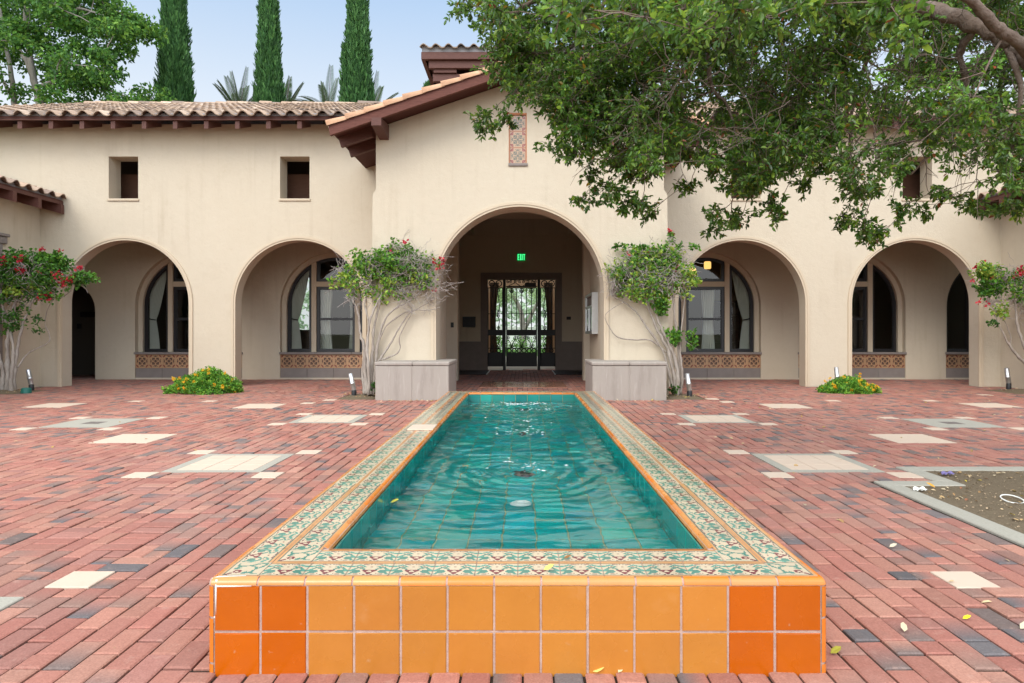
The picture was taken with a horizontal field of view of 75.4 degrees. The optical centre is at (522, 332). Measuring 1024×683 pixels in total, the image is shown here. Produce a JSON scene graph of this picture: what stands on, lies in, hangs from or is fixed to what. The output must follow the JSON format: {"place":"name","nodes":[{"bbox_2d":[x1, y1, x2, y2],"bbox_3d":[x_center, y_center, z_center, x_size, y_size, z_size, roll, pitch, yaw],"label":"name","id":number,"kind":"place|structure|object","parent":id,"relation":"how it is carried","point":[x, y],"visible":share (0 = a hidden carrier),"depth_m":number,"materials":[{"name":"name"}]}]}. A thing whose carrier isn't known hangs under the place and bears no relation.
{"place":"outdoors","nodes":[
{"label":"outdoors","id":0,"kind":"place"},
{"bbox_2d":[0,369,1023,682],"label":"brick pavement","id":1,"kind":"structure","parent":0,"point":[132,533],"depth_m":4.49,"materials":[{"name":"red brick"}]},
{"bbox_2d":[161,365,243,394],"bbox_3d":[-6.155,0.911,12.764,1.552,0.580,1.066,0,0,0],"label":"lantana bush","id":2,"kind":"object","parent":1,"relation":"on","point":[209,380],"visible":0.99,"depth_m":12.52,"materials":[{"name":"green plant"}]},
{"bbox_2d":[374,359,456,400],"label":"concrete plinth","id":3,"kind":"structure","parent":1,"relation":"on","point":[407,380],"depth_m":11.31,"materials":[{"name":"grey concrete"}]},
{"bbox_2d":[459,370,489,374],"bbox_3d":[-1.440,1.143,19.150,0.920,0.014,1.900,0,0,0],"label":"floor mat","id":4,"kind":"object","parent":1,"relation":"on","point":[473,372],"visible":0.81,"depth_m":18.98,"materials":[{"name":"black plastic"}]},
{"bbox_2d":[0,43,1023,394],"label":"courtyard building","id":5,"kind":"structure","parent":1,"relation":"on","point":[234,221],"depth_m":14.19,"materials":[{"name":"paint"}]},
{"bbox_2d":[149,271,165,348],"bbox_3d":[-9.189,-0.597,16.742,0.519,2.113,0.112,0,0,0],"label":"curtain","id":6,"kind":"object","parent":5,"relation":"hanging from","point":[156,294],"visible":0.98,"depth_m":16.75,"materials":[{"name":"fabric"}]},
{"bbox_2d":[134,262,242,377],"bbox_3d":[-8.270,-0.365,16.532,2.686,3.038,0.335,0,0,0],"label":"window","id":7,"kind":"structure","parent":5,"relation":"in","point":[170,362],"depth_m":16.57,"materials":[{"name":"paint"}]},
{"bbox_2d":[291,271,308,348],"bbox_3d":[-5.599,-0.597,16.742,0.519,2.113,0.112,0,0,0],"label":"curtain","id":8,"kind":"object","parent":5,"relation":"hanging from","point":[298,296],"visible":0.99,"depth_m":16.75,"materials":[{"name":"fabric"}]},
{"bbox_2d":[279,258,361,377],"bbox_3d":[-4.680,-0.365,16.532,2.686,3.038,0.335,0,0,0],"label":"window","id":9,"kind":"structure","parent":5,"relation":"in","point":[313,362],"depth_m":16.57,"materials":[{"name":"paint"}]},
{"bbox_2d":[320,290,332,348],"bbox_3d":[-5.035,-0.383,16.860,0.390,1.726,0.060,0,0,0],"label":"curtain","id":10,"kind":"object","parent":5,"relation":"hanging from","point":[325,325],"visible":0.7,"depth_m":16.86,"materials":[{"name":"fabric"}]},
{"bbox_2d":[349,293,351,348],"bbox_3d":[-4.475,-0.433,17.660,0.310,1.826,0.060,0,0,0],"label":"curtain","id":11,"kind":"object","parent":5,"relation":"hanging from","point":[350,343],"visible":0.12,"depth_m":17.67,"materials":[{"name":"fabric"}]},
{"bbox_2d":[462,317,475,326],"bbox_3d":[-1.644,-0.334,20.346,0.399,0.319,0.107,0,0,0],"label":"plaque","id":12,"kind":"object","parent":5,"relation":"attached to","point":[469,321],"visible":1,"depth_m":20.30,"materials":[{"name":"black metal"}]},
{"bbox_2d":[490,282,498,352],"bbox_3d":[-1.060,-0.396,25.000,0.340,3.000,0.052,0,0,0],"label":"drape","id":13,"kind":"object","parent":5,"relation":"hanging from","point":[494,341],"visible":0.52,"depth_m":25.00,"materials":[{"name":"brown fabric"}]},
{"bbox_2d":[488,279,554,369],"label":"entrance gate","id":14,"kind":"structure","parent":5,"relation":"attached to","point":[537,358],"depth_m":20.49,"materials":[{"name":"black metal"}]},
{"bbox_2d":[517,253,525,260],"bbox_3d":[-0.040,-2.322,20.369,0.268,0.228,0.059,0,0,0],"label":"exit sign","id":15,"kind":"object","parent":5,"relation":"attached to","point":[521,256],"visible":1,"depth_m":20.35,"materials":[{"name":"green plastic"}]},
{"bbox_2d":[544,282,552,352],"bbox_3d":[0.960,-0.396,25.000,0.340,3.000,0.052,0,0,0],"label":"drape","id":16,"kind":"object","parent":5,"relation":"hanging from","point":[549,305],"visible":0.66,"depth_m":25.00,"materials":[{"name":"brown fabric"}]},
{"bbox_2d":[585,292,597,333],"bbox_3d":[1.484,-0.406,14.335,0.129,0.860,1.430,0,0,0],"label":"notice board","id":17,"kind":"object","parent":5,"relation":"attached to","point":[591,312],"visible":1,"depth_m":13.87,"materials":[{"name":"metal"}]},
{"bbox_2d":[704,261,710,268],"bbox_3d":[5.105,-2.146,18.300,0.188,0.760,0.188,0,0,0],"label":"hanging lamp","id":18,"kind":"object","parent":5,"relation":"hanging from","point":[707,264],"visible":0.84,"depth_m":18.23,"materials":[{"name":"yellow glass"}]},
{"bbox_2d":[701,290,714,348],"bbox_3d":[4.720,-0.358,16.860,0.340,1.676,0.060,0,0,0],"label":"curtain","id":19,"kind":"object","parent":5,"relation":"hanging from","point":[707,297],"visible":0.9,"depth_m":16.86,"materials":[{"name":"fabric"}]},
{"bbox_2d":[678,258,761,377],"bbox_3d":[4.570,-0.365,16.532,2.686,3.038,0.335,0,0,0],"label":"window","id":20,"kind":"structure","parent":5,"relation":"in","point":[724,362],"depth_m":16.57,"materials":[{"name":"paint"}]},
{"bbox_2d":[702,300,739,348],"bbox_3d":[5.800,0.104,19.400,1.000,2.100,0.400,0,0,0],"label":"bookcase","id":21,"kind":"object","parent":5,"relation":"in","point":[735,326],"visible":0.28,"depth_m":19.57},
{"bbox_2d":[732,271,749,348],"bbox_3d":[5.489,-0.597,16.742,0.519,2.113,0.112,0,0,0],"label":"curtain","id":22,"kind":"object","parent":5,"relation":"hanging from","point":[742,296],"visible":1,"depth_m":16.75,"materials":[{"name":"fabric"}]},
{"bbox_2d":[798,262,906,377],"bbox_3d":[8.150,-0.365,16.532,2.686,3.038,0.335,0,0,0],"label":"window","id":23,"kind":"structure","parent":5,"relation":"in","point":[871,362],"depth_m":16.57,"materials":[{"name":"paint"}]},
{"bbox_2d":[945,273,968,377],"bbox_3d":[11.800,-0.365,16.532,2.686,3.038,0.335,0,0,0],"label":"window","id":24,"kind":"structure","parent":5,"relation":"in","point":[957,360],"depth_m":16.42,"materials":[{"name":"paint"}]},
{"bbox_2d":[209,391,825,676],"bbox_3d":[-0.017,1.000,5.868,2.111,0.347,7.249,0,0,0],"label":"fountain basin","id":25,"kind":"object","parent":1,"relation":"on","point":[741,593],"visible":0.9,"depth_m":2.25,"materials":[{"name":"orange tile"}]},
{"bbox_2d":[407,424,436,430],"bbox_3d":[-0.875,0.827,5.785,0.220,0.013,0.290,0,0,0],"label":"loose paver","id":26,"kind":"object","parent":25,"relation":"on","point":[422,427],"visible":1,"depth_m":5.74,"materials":[{"name":"beige stone"}]},
{"bbox_2d":[352,401,684,548],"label":"water","id":27,"kind":"structure","parent":25,"relation":"in","point":[464,486],"depth_m":3.89,"materials":[{"name":"teal liquid"}]},
{"bbox_2d":[484,402,547,470],"bbox_3d":[0.049,0.942,6.769,1.178,0.023,4.591,0,0,0],"label":"foam","id":28,"kind":"object","parent":27,"relation":"on","point":[526,420],"visible":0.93,"depth_m":8.09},
{"bbox_2d":[544,564,553,569],"bbox_3d":[0.091,0.819,2.317,0.037,0.015,0.022,0,0,0],"label":"fallen leaf","id":29,"kind":"object","parent":25,"relation":"on","point":[548,567],"visible":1,"depth_m":2.32,"materials":[{"name":"yellow plant"}]},
{"bbox_2d":[552,370,581,374],"bbox_3d":[1.340,1.143,19.150,0.920,0.014,1.900,0,0,0],"label":"floor mat","id":30,"kind":"object","parent":1,"relation":"on","point":[567,372],"visible":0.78,"depth_m":18.98,"materials":[{"name":"black plastic"}]},
{"bbox_2d":[585,359,666,400],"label":"concrete plinth","id":31,"kind":"structure","parent":1,"relation":"on","point":[625,380],"depth_m":11.31,"materials":[{"name":"grey concrete"}]},
{"bbox_2d":[831,646,840,652],"bbox_3d":[1.124,1.138,2.377,0.046,0.018,0.025,0,0,0],"label":"fallen leaf","id":32,"kind":"object","parent":1,"relation":"on","point":[836,649],"visible":1,"depth_m":2.38,"materials":[{"name":"yellow plant"}]},
{"bbox_2d":[834,367,839,379],"bbox_3d":[6.123,0.905,12.901,0.118,0.477,0.094,0,0,0],"label":"garden spotlight","id":33,"kind":"object","parent":1,"relation":"on","point":[836,373],"visible":0.49,"depth_m":12.87,"materials":[{"name":"metal"}]},
{"bbox_2d":[815,373,881,393],"bbox_3d":[6.289,0.984,12.836,1.229,0.434,0.948,0,0,0],"label":"lantana bush","id":34,"kind":"object","parent":1,"relation":"on","point":[845,384],"visible":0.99,"depth_m":12.64,"materials":[{"name":"green plant"}]},
{"bbox_2d":[901,622,906,631],"bbox_3d":[1.475,1.138,2.565,0.039,0.018,0.029,0,0,-29],"label":"fallen leaf","id":35,"kind":"object","parent":1,"relation":"on","point":[903,626],"visible":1,"depth_m":2.56,"materials":[{"name":"beige plant"}]},
{"bbox_2d":[0,389,1023,533],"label":"soil","id":36,"kind":"structure","parent":0,"point":[973,488],"depth_m":4.83,"materials":[{"name":"brown soil"}]},
{"bbox_2d":[20,388,31,392],"bbox_3d":[-9.517,1.104,12.700,0.178,0.100,0.177,0,0,0],"label":"valve cover","id":37,"kind":"object","parent":36,"relation":"on","point":[26,390],"visible":1,"depth_m":12.64,"materials":[{"name":"green plastic"}]},
{"bbox_2d":[26,369,33,390],"bbox_3d":[-9.781,0.956,13.151,0.153,0.475,0.094,0,0,0],"label":"garden spotlight","id":38,"kind":"object","parent":36,"relation":"on","point":[30,379],"visible":0.81,"depth_m":13.12,"materials":[{"name":"metal"}]},
{"bbox_2d":[0,246,100,390],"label":"bougainvillea","id":39,"kind":"object","parent":36,"relation":"on","point":[33,275],"visible":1,"depth_m":12.84,"materials":[{"name":"green plant"}]},
{"bbox_2d":[348,373,356,395],"bbox_3d":[-3.045,0.956,11.852,0.148,0.476,0.096,0,0,0],"label":"garden spotlight","id":40,"kind":"object","parent":36,"relation":"on","point":[352,385],"visible":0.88,"depth_m":11.82,"materials":[{"name":"metal"}]},
{"bbox_2d":[325,233,461,394],"bbox_3d":[-2.315,-0.382,11.951,2.530,3.010,0.885,0,0,0],"label":"bougainvillea","id":41,"kind":"object","parent":36,"relation":"on","point":[393,262],"visible":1,"depth_m":11.91,"materials":[{"name":"green plant"}]},
{"bbox_2d":[4,387,1023,602],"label":"fallen leaves","id":42,"kind":"object","parent":36,"relation":"on","point":[971,450],"visible":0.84,"depth_m":5.20,"materials":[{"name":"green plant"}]},
{"bbox_2d":[598,228,703,395],"bbox_3d":[2.316,-0.375,11.958,2.001,3.034,0.840,0,0,0],"label":"bougainvillea","id":43,"kind":"object","parent":36,"relation":"on","point":[654,263],"visible":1,"depth_m":11.90,"materials":[{"name":"green plant"}]},
{"bbox_2d":[685,373,691,396],"bbox_3d":[2.943,0.955,11.752,0.128,0.477,0.096,0,0,0],"label":"garden spotlight","id":44,"kind":"object","parent":36,"relation":"on","point":[688,384],"visible":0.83,"depth_m":11.72,"materials":[{"name":"metal"}]},
{"bbox_2d":[443,0,1023,251],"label":"oak tree","id":45,"kind":"object","parent":36,"relation":"on","point":[734,34],"visible":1,"depth_m":4.77,"materials":[{"name":"green plant"}]},
{"bbox_2d":[911,486,926,490],"bbox_3d":[2.882,1.131,4.820,0.096,0.031,0.060,0,0,0],"label":"paper scrap","id":46,"kind":"object","parent":36,"relation":"on","point":[914,488],"visible":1,"depth_m":4.81,"materials":[{"name":"white paper"}]},
{"bbox_2d":[940,471,954,474],"bbox_3d":[3.431,1.131,5.360,0.101,0.031,0.063,0,0,0],"label":"wrapper","id":47,"kind":"object","parent":36,"relation":"on","point":[945,473],"visible":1,"depth_m":5.35,"materials":[{"name":"purple plastic"}]},
{"bbox_2d":[967,253,1023,363],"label":"bougainvillea","id":48,"kind":"object","parent":36,"relation":"on","point":[993,281],"visible":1,"depth_m":12.96,"materials":[{"name":"green plant"}]},
{"bbox_2d":[1004,368,1011,388],"bbox_3d":[9.699,0.936,13.248,0.133,0.477,0.097,0,0,0],"label":"garden spotlight","id":49,"kind":"object","parent":36,"relation":"on","point":[1008,378],"visible":0.81,"depth_m":13.21,"materials":[{"name":"metal"}]},
{"bbox_2d":[1000,494,1023,502],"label":"plastic ring","id":50,"kind":"object","parent":36,"relation":"on","point":[1010,495],"visible":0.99,"depth_m":4.57,"materials":[{"name":"white plastic"}]},
{"bbox_2d":[0,0,1023,329],"label":"sky","id":51,"kind":"structure","parent":0,"point":[224,38],"materials":[{"name":"blue"}]},
{"bbox_2d":[488,366,554,369],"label":"path","id":52,"kind":"structure","parent":0,"point":[516,367],"depth_m":22.18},
{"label":"lawn","id":53,"kind":"structure","parent":0,"visible":0},
{"bbox_2d":[496,336,545,352],"bbox_3d":[-0.285,0.624,36.388,27.355,1.311,2.251,0,0,0],"label":"hedge","id":54,"kind":"object","parent":53,"relation":"on","point":[521,341],"visible":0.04,"depth_m":36.44,"materials":[{"name":"green plant"}]},
{"bbox_2d":[497,287,545,352],"bbox_3d":[0.994,-2.422,40.081,13.251,7.269,10.445,0,0,0],"label":"shade tree","id":55,"kind":"object","parent":53,"relation":"on","point":[519,306],"visible":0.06,"depth_m":39.84,"materials":[{"name":"green plant"}]},
{"bbox_2d":[496,327,546,349],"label":"garden wall","id":56,"kind":"structure","parent":53,"relation":"on","point":[518,328],"depth_m":47.00,"materials":[{"name":"white concrete"}]},
{"label":"ground","id":57,"kind":"structure","parent":0,"visible":0},
{"bbox_2d":[0,0,176,104],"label":"sycamore tree","id":58,"kind":"object","parent":57,"relation":"on","point":[125,28],"visible":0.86,"depth_m":24.77,"materials":[{"name":"green plant"}]},
{"bbox_2d":[149,0,196,101],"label":"cypress tree","id":59,"kind":"object","parent":57,"relation":"on","point":[173,58],"visible":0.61,"depth_m":27.58,"materials":[{"name":"green plant"}]},
{"bbox_2d":[212,67,253,101],"bbox_3d":[-13.046,-5.504,30.718,3.464,13.424,2.868,0,0,0],"label":"palm tree","id":60,"kind":"object","parent":57,"relation":"on","point":[244,90],"visible":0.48,"depth_m":30.20,"materials":[{"name":"green plant"}]},
{"bbox_2d":[250,0,286,101],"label":"cypress tree","id":61,"kind":"object","parent":57,"relation":"on","point":[268,76],"visible":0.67,"depth_m":28.24,"materials":[{"name":"green plant"}]},
{"bbox_2d":[284,75,303,101],"bbox_3d":[-11.116,-5.430,31.067,2.790,13.277,3.351,0,0,-28],"label":"palm tree","id":62,"kind":"object","parent":57,"relation":"on","point":[288,91],"visible":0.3,"depth_m":30.94,"materials":[{"name":"green plant"}]},
{"bbox_2d":[289,64,338,101],"bbox_3d":[-9.188,-5.691,31.553,3.623,13.798,3.523,0,0,0],"label":"palm tree","id":63,"kind":"object","parent":57,"relation":"on","point":[324,92],"visible":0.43,"depth_m":31.14,"materials":[{"name":"green plant"}]},
{"bbox_2d":[337,0,375,101],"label":"cypress tree","id":64,"kind":"object","parent":57,"relation":"on","point":[356,81],"visible":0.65,"depth_m":27.80,"materials":[{"name":"green plant"}]},
{"bbox_2d":[374,71,397,100],"bbox_3d":[-7.610,-5.692,32.218,2.628,13.801,2.759,0,0,-36],"label":"palm tree","id":65,"kind":"object","parent":57,"relation":"on","point":[378,95],"visible":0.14,"depth_m":31.72,"materials":[{"name":"green plant"}]},
{"bbox_2d":[298,280,546,329],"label":"treeline","id":66,"kind":"object","parent":57,"relation":"on","point":[306,300],"depth_m":61.92,"materials":[{"name":"green plant"}]},
{"bbox_2d":[422,80,430,86],"bbox_3d":[-4.096,-5.004,29.500,0.882,12.416,0.926,0,0,0],"label":"cypress tree","id":67,"kind":"object","parent":57,"relation":"on","point":[426,83],"visible":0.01,"depth_m":29.25,"materials":[{"name":"green plant"}]},
{"bbox_2d":[874,0,1023,104],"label":"sycamore tree","id":68,"kind":"object","parent":57,"relation":"on","point":[966,63],"visible":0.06,"depth_m":27.15,"materials":[{"name":"green plant"}]},
{"bbox_2d":[874,467,1023,546],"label":"kerb","id":69,"kind":"structure","parent":57,"relation":"on","point":[987,525],"depth_m":4.70,"materials":[{"name":"grey concrete"}]}
]}

